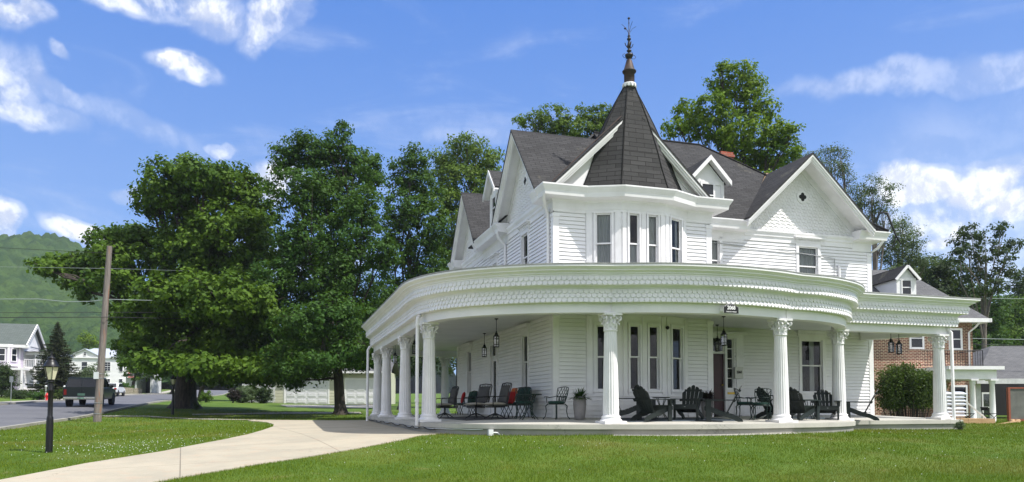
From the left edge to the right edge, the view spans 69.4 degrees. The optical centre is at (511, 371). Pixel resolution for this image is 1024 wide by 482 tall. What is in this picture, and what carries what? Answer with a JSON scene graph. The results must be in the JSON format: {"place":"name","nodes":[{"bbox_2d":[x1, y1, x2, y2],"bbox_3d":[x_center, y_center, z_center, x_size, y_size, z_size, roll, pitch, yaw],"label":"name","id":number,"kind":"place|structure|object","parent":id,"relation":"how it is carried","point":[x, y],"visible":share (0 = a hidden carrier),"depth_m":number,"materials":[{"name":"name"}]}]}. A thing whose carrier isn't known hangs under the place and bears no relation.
{"place":"outdoors","nodes":[
{"label":"outdoors","id":0,"kind":"place"},
{"bbox_2d":[0,390,170,402],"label":"sidewalk","id":1,"kind":"structure","parent":0,"point":[62,398],"depth_m":58.98,"materials":[{"name":"concrete"}]},
{"bbox_2d":[0,390,228,426],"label":"road","id":2,"kind":"structure","parent":0,"point":[16,414],"depth_m":43.58,"materials":[{"name":"grey asphalt"}]},
{"bbox_2d":[63,377,115,406],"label":"pickup truck","id":3,"kind":"object","parent":2,"relation":"on","point":[82,390],"visible":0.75,"depth_m":45.52,"materials":[{"name":"black paint"}]},
{"bbox_2d":[109,383,124,395],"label":"parked car","id":4,"kind":"object","parent":2,"relation":"on","point":[119,387],"visible":0.53,"depth_m":77.09,"materials":[{"name":"white metal"}]},
{"bbox_2d":[103,415,255,419],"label":"sidewalk","id":5,"kind":"structure","parent":0,"point":[175,417],"depth_m":36.36,"materials":[{"name":"concrete"}]},
{"bbox_2d":[0,420,443,481],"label":"driveway","id":6,"kind":"structure","parent":0,"point":[282,440],"depth_m":15.94,"materials":[{"name":"concrete"}]},
{"bbox_2d":[0,231,455,393],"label":"hill","id":7,"kind":"structure","parent":0,"point":[21,290],"depth_m":373.60,"materials":[{"name":"green plant"}]},
{"bbox_2d":[192,412,360,414],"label":"track","id":8,"kind":"structure","parent":0,"point":[272,413],"depth_m":42.08,"materials":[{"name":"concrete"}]},
{"bbox_2d":[283,405,372,407],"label":"garage apron","id":9,"kind":"object","parent":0,"point":[347,406],"visible":0.71,"depth_m":56.33,"materials":[{"name":"concrete"}]},
{"bbox_2d":[273,359,399,403],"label":"garage","id":10,"kind":"structure","parent":0,"point":[355,387],"depth_m":68.25,"materials":[{"name":"paint"}]},
{"bbox_2d":[285,380,327,403],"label":"garage door","id":11,"kind":"structure","parent":10,"relation":"in","point":[309,395],"depth_m":68.11,"materials":[{"name":"paint"}]},
{"bbox_2d":[346,380,373,403],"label":"garage door","id":12,"kind":"structure","parent":10,"relation":"in","point":[355,389],"depth_m":68.36,"materials":[{"name":"paint"}]},
{"bbox_2d":[0,389,1023,481],"bbox_3d":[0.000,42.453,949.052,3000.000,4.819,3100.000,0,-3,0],"label":"lawn","id":13,"kind":"structure","parent":0,"point":[222,402],"depth_m":15.33,"materials":[{"name":"green plant"}]},
{"bbox_2d":[0,362,21,397],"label":"bush","id":14,"kind":"object","parent":13,"relation":"on","point":[6,371],"visible":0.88,"depth_m":65.71,"materials":[{"name":"green plant"}]},
{"bbox_2d":[2,388,31,398],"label":"bush","id":15,"kind":"object","parent":13,"relation":"on","point":[19,394],"visible":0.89,"depth_m":63.44,"materials":[{"name":"green plant"}]},
{"bbox_2d":[27,389,47,399],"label":"bush","id":16,"kind":"object","parent":13,"relation":"on","point":[39,395],"visible":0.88,"depth_m":61.74,"materials":[{"name":"green plant"}]},
{"bbox_2d":[0,323,76,395],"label":"house","id":17,"kind":"structure","parent":13,"relation":"on","point":[21,345],"depth_m":72.61,"materials":[{"name":"white wood"}]},
{"bbox_2d":[0,348,5,360],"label":"window","id":18,"kind":"structure","parent":17,"relation":"in","point":[2,350],"depth_m":70.89,"materials":[{"name":"paint"}]},
{"bbox_2d":[11,348,16,361],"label":"window","id":19,"kind":"structure","parent":17,"relation":"in","point":[13,351],"depth_m":71.45,"materials":[{"name":"paint"}]},
{"bbox_2d":[20,322,82,397],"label":"spruce tree","id":20,"kind":"object","parent":13,"relation":"on","point":[57,344],"visible":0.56,"depth_m":69.69,"materials":[{"name":"green plant"}]},
{"bbox_2d":[42,352,60,452],"bbox_3d":[-10.290,0.794,16.481,0.350,2.501,0.345,1,-3,-11],"label":"lamp post","id":21,"kind":"object","parent":13,"relation":"on","point":[51,366],"visible":0.96,"depth_m":16.43,"materials":[{"name":"black metal"}]},
{"bbox_2d":[53,388,62,399],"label":"bush","id":22,"kind":"object","parent":13,"relation":"on","point":[58,395],"visible":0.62,"depth_m":62.66,"materials":[{"name":"green plant"}]},
{"bbox_2d":[0,393,168,404],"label":"kerb","id":23,"kind":"structure","parent":13,"relation":"on","point":[61,400],"depth_m":53.06,"materials":[{"name":"concrete"}]},
{"bbox_2d":[76,330,98,347],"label":"background tree","id":24,"kind":"object","parent":13,"relation":"on","point":[89,342],"visible":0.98,"depth_m":150.78,"materials":[{"name":"green plant"}]},
{"bbox_2d":[76,362,107,377],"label":"bush","id":25,"kind":"object","parent":13,"relation":"on","point":[88,372],"visible":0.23,"depth_m":85.00,"materials":[{"name":"green plant"}]},
{"bbox_2d":[69,348,133,382],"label":"white house","id":26,"kind":"structure","parent":13,"relation":"on","point":[84,357],"depth_m":119.28,"materials":[{"name":"paint"}]},
{"bbox_2d":[93,246,111,421],"bbox_3d":[-17.778,-1.467,32.091,0.646,8.050,0.362,0,-3,0],"label":"utility pole","id":27,"kind":"object","parent":13,"relation":"on","point":[99,388],"visible":0.91,"depth_m":31.99,"materials":[{"name":"brown wood"}]},
{"bbox_2d":[0,312,180,312],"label":"power line","id":28,"kind":"object","parent":27,"relation":"attached to","point":[87,312],"visible":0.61,"depth_m":32.34,"materials":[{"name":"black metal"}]},
{"bbox_2d":[0,317,187,318],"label":"power line","id":29,"kind":"object","parent":27,"relation":"attached to","point":[85,317],"visible":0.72,"depth_m":31.93,"materials":[{"name":"black metal"}]},
{"bbox_2d":[40,299,154,301],"bbox_3d":[-32.742,-3.615,38.196,30.516,1.720,12.020,0,-3,0],"label":"power line","id":30,"kind":"object","parent":27,"relation":"attached to","point":[94,300],"visible":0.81,"depth_m":32.16,"materials":[{"name":"black metal"}]},
{"bbox_2d":[0,390,233,429],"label":"kerb","id":31,"kind":"structure","parent":13,"relation":"on","point":[55,420],"depth_m":34.22,"materials":[{"name":"concrete"}]},
{"bbox_2d":[119,387,141,393],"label":"stone wall","id":32,"kind":"structure","parent":13,"relation":"on","point":[131,391],"depth_m":100.23,"materials":[{"name":"beige stone"}]},
{"bbox_2d":[110,350,162,387],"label":"background tree","id":33,"kind":"object","parent":13,"relation":"on","point":[136,374],"visible":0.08,"depth_m":103.29,"materials":[{"name":"green plant"}]},
{"bbox_2d":[122,373,161,392],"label":"outbuilding","id":34,"kind":"structure","parent":13,"relation":"on","point":[149,385],"depth_m":113.41,"materials":[{"name":"grey"}]},
{"bbox_2d":[23,151,292,408],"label":"catalpa tree","id":35,"kind":"object","parent":13,"relation":"on","point":[212,296],"visible":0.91,"depth_m":43.34,"materials":[{"name":"green plant"}]},
{"bbox_2d":[170,375,176,414],"bbox_3d":[-18.096,1.296,39.482,0.350,2.501,0.345,1,-3,-11],"label":"lamp post","id":36,"kind":"object","parent":13,"relation":"on","point":[173,380],"visible":0.81,"depth_m":39.43,"materials":[{"name":"black metal"}]},
{"bbox_2d":[197,391,215,401],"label":"bush","id":37,"kind":"object","parent":13,"relation":"on","point":[207,396],"visible":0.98,"depth_m":59.79,"materials":[{"name":"green plant"}]},
{"bbox_2d":[197,381,228,400],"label":"background tree","id":38,"kind":"object","parent":13,"relation":"on","point":[202,387],"visible":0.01,"depth_m":69.79,"materials":[{"name":"green plant"}]},
{"bbox_2d":[225,388,241,402],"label":"bush","id":39,"kind":"object","parent":13,"relation":"on","point":[232,395],"visible":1,"depth_m":60.87,"materials":[{"name":"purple plant"}]},
{"bbox_2d":[236,385,255,402],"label":"bush","id":40,"kind":"object","parent":13,"relation":"on","point":[247,393],"visible":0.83,"depth_m":61.65,"materials":[{"name":"green plant"}]},
{"bbox_2d":[254,386,274,402],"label":"bush","id":41,"kind":"object","parent":13,"relation":"on","point":[263,395],"visible":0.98,"depth_m":62.62,"materials":[{"name":"green plant"}]},
{"bbox_2d":[239,119,405,414],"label":"maple tree","id":42,"kind":"object","parent":13,"relation":"on","point":[323,335],"visible":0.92,"depth_m":40.09,"materials":[{"name":"green plant"}]},
{"bbox_2d":[367,141,454,409],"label":"maple tree","id":43,"kind":"object","parent":13,"relation":"on","point":[408,210],"visible":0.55,"depth_m":50.48,"materials":[{"name":"green plant"}]},
{"bbox_2d":[396,356,455,379],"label":"background tree","id":44,"kind":"object","parent":13,"relation":"on","point":[437,362],"visible":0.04,"depth_m":78.95,"materials":[{"name":"green plant"}]},
{"bbox_2d":[419,130,505,407],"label":"walnut tree","id":45,"kind":"object","parent":13,"relation":"on","point":[453,172],"visible":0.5,"depth_m":55.99,"materials":[{"name":"green plant"}]},
{"bbox_2d":[3,422,997,479],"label":"clover flowers","id":46,"kind":"object","parent":13,"relation":"on","point":[321,458],"visible":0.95,"depth_m":17.14,"materials":[{"name":"white plant"}]},
{"bbox_2d":[511,102,611,137],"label":"walnut tree","id":47,"kind":"object","parent":13,"relation":"on","point":[565,123],"visible":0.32,"depth_m":52.64,"materials":[{"name":"green plant"}]},
{"bbox_2d":[361,17,980,435],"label":"victorian house","id":48,"kind":"structure","parent":13,"relation":"on","point":[617,259],"depth_m":22.10,"materials":[{"name":"paint"}]},
{"bbox_2d":[455,390,477,414],"bbox_3d":[-1.742,1.184,28.448,0.648,0.939,1.307,1,-3,-17],"label":"settee","id":49,"kind":"object","parent":48,"relation":"on","point":[474,393],"visible":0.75,"depth_m":28.35,"materials":[{"name":"black metal"}]},
{"bbox_2d":[463,342,472,396],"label":"window","id":50,"kind":"structure","parent":48,"relation":"in","point":[468,345],"depth_m":30.69,"materials":[{"name":"paint"}]},
{"bbox_2d":[438,416,513,420],"bbox_3d":[-1.240,1.447,23.145,1.500,0.063,4.600,1,-3,-17],"label":"rug","id":51,"kind":"object","parent":48,"relation":"on","point":[471,418],"visible":0.92,"depth_m":22.51,"materials":[{"name":"grey fabric"}]},
{"bbox_2d":[436,386,458,417],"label":"swivel chair","id":52,"kind":"object","parent":51,"relation":"on","point":[452,398],"visible":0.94,"depth_m":24.29,"materials":[{"name":"black metal"}]},
{"bbox_2d":[463,384,491,418],"bbox_3d":[-1.032,0.876,22.122,0.678,1.060,0.647,2,-3,-42],"label":"swivel chair","id":53,"kind":"object","parent":51,"relation":"on","point":[483,391],"visible":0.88,"depth_m":22.11,"materials":[{"name":"black metal"}]},
{"bbox_2d":[482,382,511,418],"bbox_3d":[-0.430,0.828,21.212,0.678,1.060,0.647,1,-3,-28],"label":"swivel chair","id":54,"kind":"object","parent":51,"relation":"on","point":[503,396],"visible":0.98,"depth_m":21.12,"materials":[{"name":"black metal"}]},
{"bbox_2d":[486,339,498,413],"bbox_3d":[-0.658,0.191,26.858,0.260,2.710,1.220,1,-3,-17],"label":"door","id":55,"kind":"structure","parent":48,"relation":"in","point":[493,351],"depth_m":27.11,"materials":[{"name":"paint"}]},
{"bbox_2d":[487,252,498,265],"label":"window","id":56,"kind":"structure","parent":48,"relation":"in","point":[493,258],"depth_m":26.84,"materials":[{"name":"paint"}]},
{"bbox_2d":[500,386,530,417],"bbox_3d":[0.125,0.909,22.385,0.648,0.939,1.307,1,-3,-17],"label":"settee","id":57,"kind":"object","parent":48,"relation":"on","point":[514,403],"visible":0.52,"depth_m":22.20,"materials":[{"name":"black metal"}]},
{"bbox_2d":[515,220,529,263],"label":"window","id":58,"kind":"structure","parent":48,"relation":"in","point":[523,228],"depth_m":23.82,"materials":[{"name":"paint"}]},
{"bbox_2d":[516,323,530,386],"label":"window","id":59,"kind":"structure","parent":48,"relation":"in","point":[524,328],"depth_m":23.64,"materials":[{"name":"paint"}]},
{"bbox_2d":[514,387,534,418],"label":"iron chair","id":60,"kind":"object","parent":48,"relation":"on","point":[520,402],"visible":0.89,"depth_m":20.90,"materials":[{"name":"black metal"}]},
{"bbox_2d":[516,394,541,419],"bbox_3d":[0.457,0.953,20.078,0.720,0.702,0.720,0,-3,-10],"label":"iron table","id":61,"kind":"object","parent":48,"relation":"on","point":[530,405],"visible":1,"depth_m":19.99,"materials":[{"name":"black metal"}]},
{"bbox_2d":[543,386,569,418],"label":"iron chair","id":62,"kind":"object","parent":48,"relation":"on","point":[559,402],"visible":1,"depth_m":20.09,"materials":[{"name":"black metal"}]},
{"bbox_2d":[567,388,591,419],"bbox_3d":[1.835,0.847,20.083,0.783,0.905,0.752,0,-3,0],"label":"planter","id":63,"kind":"object","parent":48,"relation":"on","point":[579,403],"visible":1,"depth_m":19.95,"materials":[{"name":"grey ceramic"}]},
{"bbox_2d":[593,322,603,394],"bbox_3d":[2.691,-0.349,21.567,0.630,2.089,0.985,0,-3,7],"label":"window","id":64,"kind":"structure","parent":48,"relation":"in","point":[598,329],"depth_m":21.24,"materials":[{"name":"paint"}]},
{"bbox_2d":[594,210,613,262],"bbox_3d":[2.646,-3.643,21.333,0.630,2.009,0.215,0,-3,7],"label":"window","id":65,"kind":"structure","parent":48,"relation":"in","point":[603,219],"depth_m":21.41,"materials":[{"name":"paint"}]},
{"bbox_2d":[627,210,641,262],"bbox_3d":[3.406,-3.624,21.755,0.490,2.009,0.985,1,-3,-17],"label":"window","id":66,"kind":"structure","parent":48,"relation":"in","point":[634,248],"depth_m":21.45,"materials":[{"name":"paint"}]},
{"bbox_2d":[628,322,642,394],"bbox_3d":[3.406,-0.348,21.607,0.490,2.089,0.985,1,-3,-17],"label":"window","id":67,"kind":"structure","parent":48,"relation":"in","point":[635,373],"depth_m":21.29,"materials":[{"name":"paint"}]},
{"bbox_2d":[646,212,660,261],"bbox_3d":[4.103,-3.633,21.567,0.490,2.009,0.215,1,-3,-17],"label":"window","id":68,"kind":"structure","parent":48,"relation":"in","point":[652,219],"depth_m":21.63,"materials":[{"name":"paint"}]},
{"bbox_2d":[647,323,662,394],"bbox_3d":[3.989,-0.339,21.786,0.490,2.089,0.985,1,-3,-17],"label":"window","id":69,"kind":"structure","parent":48,"relation":"in","point":[654,367],"depth_m":21.47,"materials":[{"name":"paint"}]},
{"bbox_2d":[669,215,682,261],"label":"window","id":70,"kind":"structure","parent":48,"relation":"in","point":[675,223],"depth_m":22.18,"materials":[{"name":"paint"}]},
{"bbox_2d":[670,324,686,394],"bbox_3d":[4.609,-0.322,22.159,0.670,2.089,0.985,2,-3,-41],"label":"window","id":71,"kind":"structure","parent":48,"relation":"in","point":[676,331],"depth_m":22.03,"materials":[{"name":"paint"}]},
{"bbox_2d":[621,417,743,421],"bbox_3d":[4.484,1.313,20.358,3.500,0.087,1.600,1,-3,-17],"label":"rug","id":72,"kind":"object","parent":48,"relation":"on","point":[659,419],"visible":0.61,"depth_m":20.06,"materials":[{"name":"grey fabric"}]},
{"bbox_2d":[619,398,641,419],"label":"adirondack chair","id":73,"kind":"object","parent":72,"relation":"on","point":[636,408],"visible":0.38,"depth_m":19.83,"materials":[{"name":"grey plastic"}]},
{"bbox_2d":[630,384,674,420],"bbox_3d":[3.670,0.818,19.514,0.992,0.962,0.810,2,-3,-32],"label":"adirondack chair","id":74,"kind":"object","parent":72,"relation":"on","point":[646,403],"visible":0.98,"depth_m":19.39,"materials":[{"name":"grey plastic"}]},
{"bbox_2d":[670,385,704,419],"bbox_3d":[4.882,0.836,20.365,0.810,0.962,0.992,-1,-3,28],"label":"adirondack chair","id":75,"kind":"object","parent":72,"relation":"on","point":[695,400],"visible":0.91,"depth_m":20.45,"materials":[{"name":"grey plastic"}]},
{"bbox_2d":[701,389,717,416],"bbox_3d":[5.846,0.911,22.168,0.800,0.890,0.833,1,-3,-24],"label":"planter","id":76,"kind":"object","parent":48,"relation":"on","point":[708,396],"visible":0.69,"depth_m":22.06,"materials":[{"name":"grey ceramic"}]},
{"bbox_2d":[714,325,719,351],"bbox_3d":[6.656,-1.090,23.974,0.210,0.870,0.182,1,-3,-29],"label":"hanging lantern","id":77,"kind":"object","parent":48,"relation":"hanging from","point":[716,345],"visible":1,"depth_m":23.95,"materials":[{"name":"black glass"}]},
{"bbox_2d":[712,230,723,263],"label":"window","id":78,"kind":"structure","parent":48,"relation":"in","point":[717,248],"depth_m":24.99,"materials":[{"name":"paint"}]},
{"bbox_2d":[703,385,742,421],"bbox_3d":[5.593,0.839,19.623,0.992,0.962,0.810,-1,-3,14],"label":"adirondack chair","id":79,"kind":"object","parent":48,"relation":"on","point":[708,409],"visible":1,"depth_m":19.37,"materials":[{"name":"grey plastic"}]},
{"bbox_2d":[720,316,726,345],"bbox_3d":[6.206,-1.194,21.671,0.210,0.870,0.182,1,-3,-29],"label":"hanging lantern","id":80,"kind":"object","parent":48,"relation":"hanging from","point":[724,333],"visible":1,"depth_m":21.64,"materials":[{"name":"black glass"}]},
{"bbox_2d":[713,331,749,413],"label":"front door","id":81,"kind":"structure","parent":48,"relation":"in","point":[724,383],"depth_m":24.89,"materials":[{"name":"paint"}]},
{"bbox_2d":[733,388,756,418],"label":"iron chair","id":82,"kind":"object","parent":48,"relation":"on","point":[740,403],"visible":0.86,"depth_m":21.18,"materials":[{"name":"black metal"}]},
{"bbox_2d":[749,388,771,419],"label":"iron chair","id":83,"kind":"object","parent":48,"relation":"on","point":[760,403],"visible":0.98,"depth_m":20.68,"materials":[{"name":"black metal"}]},
{"bbox_2d":[755,387,792,418],"bbox_3d":[7.830,0.928,22.171,0.992,0.962,0.810,1,-3,-15],"label":"adirondack chair","id":84,"kind":"object","parent":48,"relation":"on","point":[760,414],"visible":0.38,"depth_m":22.11,"materials":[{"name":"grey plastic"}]},
{"bbox_2d":[789,387,822,419],"bbox_3d":[8.417,0.925,21.560,0.992,0.962,0.810,2,-3,-35],"label":"adirondack chair","id":85,"kind":"object","parent":48,"relation":"on","point":[797,406],"visible":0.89,"depth_m":21.41,"materials":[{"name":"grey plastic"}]},
{"bbox_2d":[794,236,825,273],"bbox_3d":[10.424,-3.773,26.011,1.260,1.893,0.302,1,-3,-17],"label":"window","id":86,"kind":"structure","parent":48,"relation":"in","point":[805,263],"depth_m":26.11,"materials":[{"name":"paint"}]},
{"bbox_2d":[795,330,828,396],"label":"window","id":87,"kind":"structure","parent":48,"relation":"in","point":[812,363],"depth_m":26.04,"materials":[{"name":"paint"}]},
{"bbox_2d":[811,389,839,419],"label":"adirondack chair","id":88,"kind":"object","parent":48,"relation":"on","point":[828,407],"visible":0.71,"depth_m":22.92,"materials":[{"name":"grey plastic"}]},
{"bbox_2d":[846,389,879,420],"bbox_3d":[10.784,1.016,22.863,0.992,0.962,0.810,-1,-3,23],"label":"adirondack chair","id":89,"kind":"object","parent":48,"relation":"on","point":[860,413],"visible":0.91,"depth_m":22.60,"materials":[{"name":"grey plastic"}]},
{"bbox_2d":[660,57,806,173],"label":"sunlit tree","id":90,"kind":"object","parent":13,"relation":"on","point":[723,97],"visible":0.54,"depth_m":46.05,"materials":[{"name":"green plant"}]},
{"bbox_2d":[780,143,824,167],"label":"leaved tree","id":91,"kind":"object","parent":13,"relation":"on","point":[803,154],"visible":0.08,"depth_m":50.64,"materials":[{"name":"green plant"}]},
{"bbox_2d":[815,141,857,200],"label":"leaved tree","id":92,"kind":"object","parent":13,"relation":"on","point":[843,170],"visible":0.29,"depth_m":44.69,"materials":[{"name":"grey plant"}]},
{"bbox_2d":[845,172,903,269],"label":"leaved tree","id":93,"kind":"object","parent":13,"relation":"on","point":[861,204],"visible":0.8,"depth_m":43.49,"materials":[{"name":"green plant"}]},
{"bbox_2d":[871,212,941,277],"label":"leaved tree","id":94,"kind":"object","parent":13,"relation":"on","point":[904,258],"visible":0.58,"depth_m":47.25,"materials":[{"name":"green plant"}]},
{"bbox_2d":[874,362,949,417],"bbox_3d":[15.984,0.815,30.038,2.965,2.595,2.328,0,-3,0],"label":"tall bush","id":95,"kind":"object","parent":13,"relation":"on","point":[901,387],"visible":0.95,"depth_m":29.55,"materials":[{"name":"green plant"}]},
{"bbox_2d":[872,264,1004,421],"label":"brick house","id":96,"kind":"structure","parent":13,"relation":"on","point":[905,279],"depth_m":38.24,"materials":[{"name":"brown brick"}]},
{"bbox_2d":[901,279,911,293],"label":"window","id":97,"kind":"structure","parent":96,"relation":"in","point":[906,284],"depth_m":38.84,"materials":[{"name":"paint"}]},
{"bbox_2d":[909,336,924,348],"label":"window","id":98,"kind":"structure","parent":96,"relation":"in","point":[914,342],"depth_m":38.24,"materials":[{"name":"paint"}]},
{"bbox_2d":[948,328,962,349],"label":"window","id":99,"kind":"structure","parent":96,"relation":"in","point":[957,332],"depth_m":38.40,"materials":[{"name":"paint"}]},
{"bbox_2d":[950,385,968,415],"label":"doorway window","id":100,"kind":"structure","parent":96,"relation":"in","point":[958,388],"depth_m":38.29,"materials":[{"name":"paint"}]},
{"bbox_2d":[911,252,980,310],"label":"background tree","id":101,"kind":"object","parent":13,"relation":"on","point":[944,272],"visible":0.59,"depth_m":59.44,"materials":[{"name":"green plant"}]},
{"bbox_2d":[953,420,965,429],"bbox_3d":[14.277,1.783,23.551,0.387,0.755,0.396,0,-3,0],"label":"bush","id":102,"kind":"object","parent":13,"relation":"on","point":[959,425],"visible":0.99,"depth_m":23.48,"materials":[{"name":"green plant"}]},
{"bbox_2d":[956,418,994,423],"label":"lumber platform","id":103,"kind":"structure","parent":13,"relation":"on","point":[977,420],"depth_m":30.44,"materials":[{"name":"beige wood"}]},
{"bbox_2d":[944,220,1023,348],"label":"bare trunked tree","id":104,"kind":"object","parent":13,"relation":"on","point":[981,260],"visible":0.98,"depth_m":54.33,"materials":[{"name":"green plant"}]},
{"bbox_2d":[966,281,1022,351],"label":"background tree","id":105,"kind":"object","parent":13,"relation":"on","point":[996,335],"visible":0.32,"depth_m":62.87,"materials":[{"name":"green plant"}]},
{"bbox_2d":[973,346,1023,417],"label":"garage","id":106,"kind":"structure","parent":13,"relation":"on","point":[1010,359],"depth_m":46.67,"materials":[{"name":"grey"}]},
{"bbox_2d":[990,289,1023,344],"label":"background tree","id":107,"kind":"object","parent":13,"relation":"on","point":[1018,311],"visible":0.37,"depth_m":67.73,"materials":[{"name":"green plant"}]},
{"bbox_2d":[1000,268,1023,328],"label":"background tree","id":108,"kind":"object","parent":13,"relation":"on","point":[1018,287],"visible":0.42,"depth_m":73.94,"materials":[{"name":"green plant"}]},
{"bbox_2d":[1006,387,1023,421],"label":"framed panel","id":109,"kind":"object","parent":13,"relation":"on","point":[1015,401],"visible":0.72,"depth_m":35.98,"materials":[{"name":"grey wood"}]},
{"bbox_2d":[0,0,1023,374],"label":"sky","id":110,"kind":"structure","parent":0,"point":[926,96],"materials":[{"name":"blue"}]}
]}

